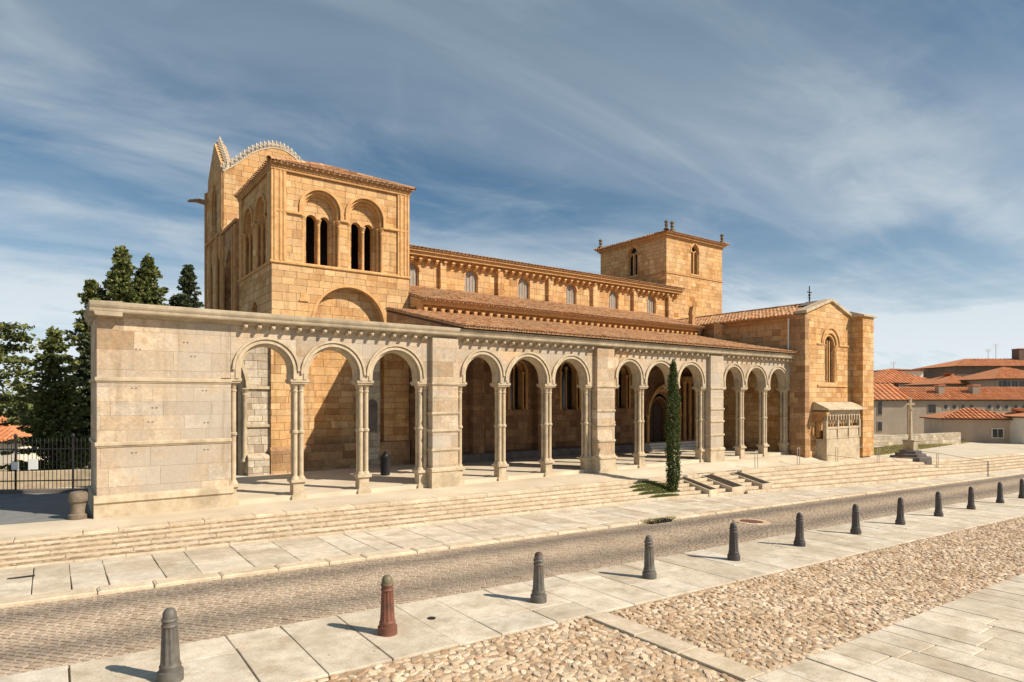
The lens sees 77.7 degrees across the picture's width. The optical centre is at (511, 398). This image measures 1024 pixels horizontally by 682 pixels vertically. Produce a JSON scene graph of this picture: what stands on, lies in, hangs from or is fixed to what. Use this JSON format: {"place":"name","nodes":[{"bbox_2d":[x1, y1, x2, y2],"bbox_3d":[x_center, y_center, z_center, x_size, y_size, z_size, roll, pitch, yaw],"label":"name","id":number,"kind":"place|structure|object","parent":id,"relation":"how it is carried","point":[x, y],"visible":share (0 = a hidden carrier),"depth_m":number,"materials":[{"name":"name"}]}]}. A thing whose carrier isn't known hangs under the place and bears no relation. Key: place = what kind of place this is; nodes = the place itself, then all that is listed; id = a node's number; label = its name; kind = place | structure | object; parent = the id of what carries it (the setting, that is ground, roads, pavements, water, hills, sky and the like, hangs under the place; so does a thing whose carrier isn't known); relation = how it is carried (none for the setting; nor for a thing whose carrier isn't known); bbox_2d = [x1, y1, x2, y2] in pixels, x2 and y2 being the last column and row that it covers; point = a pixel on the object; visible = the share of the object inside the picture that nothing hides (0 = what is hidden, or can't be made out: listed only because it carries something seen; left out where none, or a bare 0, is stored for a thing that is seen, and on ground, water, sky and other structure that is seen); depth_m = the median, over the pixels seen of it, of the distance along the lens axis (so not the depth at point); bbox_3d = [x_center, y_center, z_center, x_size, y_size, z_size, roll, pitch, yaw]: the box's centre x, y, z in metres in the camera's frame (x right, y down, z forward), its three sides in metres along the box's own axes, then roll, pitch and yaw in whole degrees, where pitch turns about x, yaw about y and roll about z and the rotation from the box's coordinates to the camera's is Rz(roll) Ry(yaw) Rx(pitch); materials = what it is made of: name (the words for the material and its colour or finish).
{"place":"outdoors","nodes":[
{"label":"outdoors","id":0,"kind":"place"},
{"bbox_2d":[0,493,92,524],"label":"lane","id":1,"kind":"structure","parent":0,"point":[27,508],"depth_m":19.01,"materials":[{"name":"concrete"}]},
{"bbox_2d":[0,433,90,493],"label":"iron railing","id":2,"kind":"object","parent":1,"relation":"on","point":[15,490],"visible":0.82,"depth_m":22.01,"materials":[{"name":"metal"}]},
{"bbox_2d":[11,462,18,469],"bbox_3d":[-17.108,2.298,21.890,0.220,0.264,0.024,0,0,-7],"label":"notice panel","id":3,"kind":"object","parent":2,"relation":"attached to","point":[14,465],"visible":1,"depth_m":21.88,"materials":[{"name":"white ceramic"}]},
{"bbox_2d":[28,459,37,468],"bbox_3d":[-16.543,2.250,21.963,0.300,0.360,0.024,0,0,-7],"label":"notice panel","id":4,"kind":"object","parent":2,"relation":"attached to","point":[32,463],"visible":1,"depth_m":21.95,"materials":[{"name":"white ceramic"}]},
{"bbox_2d":[0,405,733,538],"bbox_3d":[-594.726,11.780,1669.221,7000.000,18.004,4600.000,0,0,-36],"label":"ground","id":5,"kind":"structure","parent":0,"point":[85,467],"depth_m":55.62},
{"bbox_2d":[0,416,58,469],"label":"house","id":6,"kind":"structure","parent":5,"relation":"on","point":[8,432],"depth_m":55.63,"materials":[{"name":"white paint"}]},
{"bbox_2d":[0,321,69,426],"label":"cedar tree","id":7,"kind":"object","parent":5,"relation":"on","point":[11,335],"visible":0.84,"depth_m":44.81,"materials":[{"name":"green plant"}]},
{"bbox_2d":[0,376,86,429],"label":"shrubbery","id":8,"kind":"object","parent":5,"relation":"on","point":[8,413],"visible":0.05,"depth_m":66.32,"materials":[{"name":"green plant"}]},
{"bbox_2d":[0,325,90,471],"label":"conifer tree","id":9,"kind":"object","parent":5,"relation":"on","point":[52,397],"visible":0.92,"depth_m":41.50,"materials":[{"name":"green plant"}]},
{"bbox_2d":[67,333,90,467],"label":"conifer tree","id":10,"kind":"object","parent":5,"relation":"on","point":[84,372],"visible":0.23,"depth_m":47.65,"materials":[{"name":"green plant"}]},
{"bbox_2d":[79,285,106,386],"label":"conifer tree","id":11,"kind":"object","parent":5,"relation":"on","point":[102,292],"visible":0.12,"depth_m":59.23,"materials":[{"name":"green plant"}]},
{"bbox_2d":[61,245,149,373],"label":"conifer tree","id":12,"kind":"object","parent":5,"relation":"on","point":[119,278],"visible":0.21,"depth_m":59.31,"materials":[{"name":"green plant"}]},
{"bbox_2d":[0,467,237,488],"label":"parapet","id":13,"kind":"structure","parent":5,"relation":"on","point":[67,474],"depth_m":29.63,"materials":[{"name":"stone"}]},
{"bbox_2d":[123,253,169,305],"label":"conifer tree","id":14,"kind":"object","parent":5,"relation":"on","point":[147,273],"visible":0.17,"depth_m":61.98,"materials":[{"name":"green plant"}]},
{"bbox_2d":[168,264,203,307],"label":"conifer tree","id":15,"kind":"object","parent":5,"relation":"on","point":[188,278],"visible":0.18,"depth_m":67.57,"materials":[{"name":"green plant"}]},
{"bbox_2d":[679,475,717,496],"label":"stair side wall","id":16,"kind":"structure","parent":5,"relation":"on","point":[711,491],"depth_m":27.68,"materials":[{"name":"stone"}]},
{"bbox_2d":[701,473,744,494],"bbox_3d":[9.522,4.145,29.044,0.950,1.308,1.900,0,0,-36],"label":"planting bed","id":17,"kind":"object","parent":5,"relation":"on","point":[734,487],"visible":0.42,"depth_m":28.74,"materials":[{"name":"stone"}]},
{"bbox_2d":[728,470,771,489],"bbox_3d":[11.322,4.172,30.352,0.800,1.308,1.900,0,0,-36],"label":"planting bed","id":18,"kind":"object","parent":5,"relation":"on","point":[761,483],"visible":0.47,"depth_m":30.10,"materials":[{"name":"stone"}]},
{"bbox_2d":[874,369,926,376],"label":"house","id":19,"kind":"structure","parent":5,"relation":"on","point":[917,372],"depth_m":158.00,"materials":[{"name":"white paint"}]},
{"bbox_2d":[874,369,927,386],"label":"house","id":20,"kind":"structure","parent":5,"relation":"on","point":[895,378],"depth_m":146.71,"materials":[{"name":"orange tile"}]},
{"bbox_2d":[874,432,960,445],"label":"wall","id":21,"kind":"structure","parent":5,"relation":"on","point":[953,438],"depth_m":65.56,"materials":[{"name":"grey stone"}]},
{"bbox_2d":[903,373,974,386],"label":"house","id":22,"kind":"structure","parent":5,"relation":"on","point":[950,379],"depth_m":133.70,"materials":[{"name":"orange tile"}]},
{"bbox_2d":[896,384,1023,433],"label":"house","id":23,"kind":"structure","parent":5,"relation":"on","point":[939,398],"depth_m":96.00,"materials":[{"name":"grey paint"}]},
{"bbox_2d":[927,404,936,412],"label":"window","id":24,"kind":"structure","parent":23,"relation":"in","point":[931,408],"depth_m":95.91,"materials":[{"name":"grey glass"}]},
{"bbox_2d":[943,404,948,409],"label":"window","id":25,"kind":"structure","parent":23,"relation":"in","point":[945,406],"depth_m":95.94,"materials":[{"name":"grey glass"}]},
{"bbox_2d":[951,404,956,409],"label":"window","id":26,"kind":"structure","parent":23,"relation":"in","point":[953,406],"depth_m":95.94,"materials":[{"name":"grey glass"}]},
{"bbox_2d":[986,404,991,409],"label":"window","id":27,"kind":"structure","parent":23,"relation":"in","point":[988,406],"depth_m":95.94,"materials":[{"name":"grey glass"}]},
{"bbox_2d":[995,404,1000,409],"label":"window","id":28,"kind":"structure","parent":23,"relation":"in","point":[997,406],"depth_m":95.94,"materials":[{"name":"grey glass"}]},
{"bbox_2d":[1003,404,1008,409],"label":"window","id":29,"kind":"structure","parent":23,"relation":"in","point":[1005,406],"depth_m":95.94,"materials":[{"name":"grey glass"}]},
{"bbox_2d":[915,348,1023,378],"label":"house","id":30,"kind":"structure","parent":5,"relation":"on","point":[965,367],"depth_m":168.28,"materials":[{"name":"orange tile"}]},
{"bbox_2d":[959,367,1023,386],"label":"house","id":31,"kind":"structure","parent":5,"relation":"on","point":[1004,377],"depth_m":124.10,"materials":[{"name":"tile"}]},
{"bbox_2d":[998,380,1005,386],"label":"window","id":32,"kind":"structure","parent":31,"relation":"in","point":[1000,382],"depth_m":121.90,"materials":[{"name":"glass"}]},
{"bbox_2d":[1003,380,1010,386],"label":"window","id":33,"kind":"structure","parent":31,"relation":"in","point":[1007,383],"depth_m":121.90,"materials":[{"name":"glass"}]},
{"bbox_2d":[1011,380,1018,386],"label":"window","id":34,"kind":"structure","parent":31,"relation":"in","point":[1014,383],"depth_m":121.90,"materials":[{"name":"glass"}]},
{"bbox_2d":[1019,380,1023,386],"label":"window","id":35,"kind":"structure","parent":31,"relation":"in","point":[1021,382],"depth_m":121.90,"materials":[{"name":"glass"}]},
{"bbox_2d":[0,474,1023,681],"bbox_3d":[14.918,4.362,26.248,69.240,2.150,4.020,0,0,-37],"label":"road","id":36,"kind":"structure","parent":0,"point":[198,606],"depth_m":12.56,"materials":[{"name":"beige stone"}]},
{"bbox_2d":[0,472,1023,608],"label":"kerb","id":37,"kind":"structure","parent":36,"relation":"on","point":[25,600],"depth_m":14.53,"materials":[{"name":"stone"}]},
{"bbox_2d":[640,516,680,522],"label":"kerb weeds","id":38,"kind":"object","parent":37,"relation":"on","point":[655,519],"visible":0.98,"depth_m":20.73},
{"bbox_2d":[646,518,671,523],"bbox_3d":[4.730,3.965,20.668,1.050,0.075,0.400,0,0,-36],"label":"drain grate","id":39,"kind":"object","parent":36,"relation":"on","point":[662,521],"visible":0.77,"depth_m":20.56,"materials":[{"name":"black metal"}]},
{"bbox_2d":[306,516,1023,681],"bbox_3d":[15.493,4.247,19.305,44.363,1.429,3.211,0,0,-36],"label":"cobbles","id":40,"kind":"object","parent":36,"relation":"on","point":[498,661],"visible":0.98,"depth_m":11.01,"materials":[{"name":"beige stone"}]},
{"bbox_2d":[585,611,764,681],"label":"cobble crossing strip","id":41,"kind":"object","parent":40,"relation":"on","point":[723,664],"visible":0.89,"depth_m":9.52,"materials":[{"name":"stone"}]},
{"bbox_2d":[732,518,769,524],"bbox_3d":[7.969,4.121,21.177,1.201,0.142,1.183,0,0,-36],"label":"manhole cover","id":42,"kind":"object","parent":36,"relation":"on","point":[747,521],"visible":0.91,"depth_m":21.08,"materials":[{"name":"brown metal"}]},
{"bbox_2d":[0,492,1023,681],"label":"sidewalk","id":43,"kind":"structure","parent":0,"point":[309,650],"depth_m":10.92,"materials":[{"name":"stone"}]},
{"bbox_2d":[157,607,183,681],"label":"bollard","id":44,"kind":"object","parent":43,"relation":"on","point":[171,668],"visible":1,"depth_m":7.88,"materials":[{"name":"grey metal"}]},
{"bbox_2d":[378,574,396,636],"bbox_3d":[-1.916,3.169,9.774,0.300,0.941,0.300,0,1,37],"label":"bollard","id":45,"kind":"object","parent":43,"relation":"on","point":[387,626],"visible":1,"depth_m":9.69,"materials":[{"name":"red metal"}]},
{"bbox_2d":[530,552,546,603],"bbox_3d":[0.487,3.263,11.628,0.300,0.940,0.300,0,0,20],"label":"bollard","id":46,"kind":"object","parent":43,"relation":"on","point":[538,595],"visible":1,"depth_m":11.54,"materials":[{"name":"grey metal"}]},
{"bbox_2d":[642,535,656,579],"bbox_3d":[2.914,3.359,13.504,0.300,0.936,0.300,-1,0,2],"label":"bollard","id":47,"kind":"object","parent":43,"relation":"on","point":[649,572],"visible":1,"depth_m":13.42,"materials":[{"name":"grey metal"}]},
{"bbox_2d":[727,522,739,560],"bbox_3d":[5.363,3.454,15.387,0.300,0.936,0.300,-1,0,-15],"label":"bollard","id":48,"kind":"object","parent":43,"relation":"on","point":[733,554],"visible":1,"depth_m":15.30,"materials":[{"name":"metal"}]},
{"bbox_2d":[793,512,805,546],"bbox_3d":[7.808,3.549,17.262,0.300,0.936,0.300,-1,1,-32],"label":"bollard","id":49,"kind":"object","parent":43,"relation":"on","point":[799,540],"visible":1,"depth_m":17.18,"materials":[{"name":"metal"}]},
{"bbox_2d":[850,504,860,534],"bbox_3d":[10.429,3.651,19.293,0.300,0.936,0.300,-1,0,41],"label":"bollard","id":50,"kind":"object","parent":43,"relation":"on","point":[855,529],"visible":1,"depth_m":19.21,"materials":[{"name":"metal"}]},
{"bbox_2d":[895,497,905,524],"bbox_3d":[12.979,3.750,21.243,0.300,0.936,0.300,1,1,24],"label":"bollard","id":51,"kind":"object","parent":43,"relation":"on","point":[900,520],"visible":1,"depth_m":21.16,"materials":[{"name":"metal"}]},
{"bbox_2d":[934,491,943,516],"bbox_3d":[15.626,3.853,23.298,0.300,0.936,0.300,-1,0,6],"label":"bollard","id":52,"kind":"object","parent":43,"relation":"on","point":[938,511],"visible":0.99,"depth_m":23.22,"materials":[{"name":"paint"}]},
{"bbox_2d":[966,486,975,509],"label":"bollard","id":53,"kind":"object","parent":43,"relation":"on","point":[971,505],"visible":0.98,"depth_m":25.28,"materials":[{"name":"paint"}]},
{"bbox_2d":[996,482,1004,502],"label":"bollard","id":54,"kind":"object","parent":43,"relation":"on","point":[999,498],"visible":0.98,"depth_m":27.48,"materials":[{"name":"paint"}]},
{"bbox_2d":[1018,479,1023,498],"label":"bollard","id":55,"kind":"object","parent":43,"relation":"on","point":[1021,490],"visible":0.98,"depth_m":29.43,"materials":[{"name":"paint"}]},
{"bbox_2d":[0,470,1023,597],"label":"walkway","id":56,"kind":"structure","parent":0,"point":[80,575],"depth_m":16.03,"materials":[{"name":"stone"}]},
{"bbox_2d":[7,575,34,579],"bbox_3d":[-9.445,3.429,12.235,0.420,0.015,0.080,0,0,-36],"label":"slot drain","id":57,"kind":"object","parent":56,"relation":"on","point":[21,577],"visible":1,"depth_m":12.22,"materials":[{"name":"black metal"}]},
{"bbox_2d":[0,452,1023,569],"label":"steps","id":58,"kind":"structure","parent":56,"relation":"on","point":[66,553],"depth_m":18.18,"materials":[{"name":"beige stone"}]},
{"bbox_2d":[755,447,988,476],"bbox_3d":[20.855,3.802,37.233,19.952,2.364,2.200,0,0,-25],"label":"hand rail","id":59,"kind":"object","parent":58,"relation":"on","point":[879,457],"visible":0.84,"depth_m":38.96,"materials":[{"name":"metal"}]},
{"bbox_2d":[0,435,1023,537],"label":"terrace","id":60,"kind":"structure","parent":0,"point":[969,449],"depth_m":23.34,"materials":[{"name":"beige stone"}]},
{"bbox_2d":[68,491,88,519],"bbox_3d":[-11.783,2.900,17.273,0.480,0.800,0.480,0,0,-36],"label":"guard stone","id":61,"kind":"object","parent":60,"relation":"on","point":[77,500],"visible":0.95,"depth_m":17.12,"materials":[{"name":"stone"}]},
{"bbox_2d":[83,300,799,518],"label":"portico","id":62,"kind":"structure","parent":60,"relation":"on","point":[164,381],"depth_m":21.71,"materials":[{"name":"stone"}]},
{"bbox_2d":[236,447,783,504],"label":"gallery floor","id":63,"kind":"structure","parent":60,"relation":"on","point":[276,487],"depth_m":25.85,"materials":[{"name":"beige stone"}]},
{"bbox_2d":[238,347,270,475],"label":"gateway wall","id":64,"kind":"structure","parent":63,"relation":"on","point":[254,388],"depth_m":26.07,"materials":[{"name":"grey stone"}]},
{"bbox_2d":[380,451,389,475],"bbox_3d":[-5.167,2.610,25.911,0.420,1.000,0.420,0,0,-36],"label":"trash can","id":65,"kind":"object","parent":63,"relation":"on","point":[384,463],"visible":1,"depth_m":25.76,"materials":[{"name":"black plastic"}]},
{"bbox_2d":[644,440,695,451],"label":"portal steps","id":66,"kind":"structure","parent":63,"relation":"on","point":[661,446],"depth_m":38.86,"materials":[{"name":"white stone"}]},
{"bbox_2d":[188,137,876,474],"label":"church","id":67,"kind":"structure","parent":60,"relation":"on","point":[287,232],"depth_m":34.45,"materials":[{"name":"stone"}]},
{"bbox_2d":[874,383,908,434],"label":"house","id":68,"kind":"structure","parent":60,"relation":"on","point":[890,409],"depth_m":95.00,"materials":[{"name":"grey paint"}]},
{"bbox_2d":[877,401,882,414],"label":"window","id":69,"kind":"structure","parent":68,"relation":"in","point":[879,403],"depth_m":94.91,"materials":[{"name":"grey glass"}]},
{"bbox_2d":[877,421,882,430],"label":"window","id":70,"kind":"structure","parent":68,"relation":"in","point":[879,423],"depth_m":94.91,"materials":[{"name":"grey paint"}]},
{"bbox_2d":[890,398,931,464],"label":"stone cross","id":71,"kind":"object","parent":60,"relation":"on","point":[916,454],"visible":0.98,"depth_m":42.82,"materials":[{"name":"stone"}]},
{"bbox_2d":[919,408,1023,442],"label":"house","id":72,"kind":"structure","parent":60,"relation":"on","point":[976,425],"depth_m":74.30,"materials":[{"name":"paint"}]},
{"bbox_2d":[991,428,1003,437],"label":"window","id":73,"kind":"structure","parent":72,"relation":"in","point":[995,432],"depth_m":73.48,"materials":[{"name":"white paint"}]},
{"bbox_2d":[999,410,1023,443],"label":"house","id":74,"kind":"structure","parent":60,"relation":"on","point":[1017,429],"depth_m":72.39,"materials":[{"name":"white paint"}]},
{"bbox_2d":[0,0,1023,396],"label":"sky","id":75,"kind":"structure","parent":0,"point":[867,155],"materials":[{"name":"blue"}]},
{"bbox_2d":[630,480,680,497],"bbox_3d":[5.913,3.818,26.483,2.700,0.580,1.500,0,0,-36],"label":"grass mound","id":76,"kind":"object","parent":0,"point":[654,491],"depth_m":26.07,"materials":[{"name":"green plant"}]},
{"bbox_2d":[663,359,681,492],"bbox_3d":[6.754,1.160,26.658,0.802,5.741,0.760,0,0,-36],"label":"cypress tree","id":77,"kind":"object","parent":76,"relation":"on","point":[672,432],"visible":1,"depth_m":26.55,"materials":[{"name":"green plant"}]},
{"bbox_2d":[744,573,1023,681],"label":"foreground paving","id":78,"kind":"structure","parent":0,"point":[977,636],"depth_m":9.65,"materials":[{"name":"stone"}]},
{"bbox_2d":[874,441,970,454],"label":"dry grass","id":79,"kind":"structure","parent":0,"point":[887,449],"depth_m":58.80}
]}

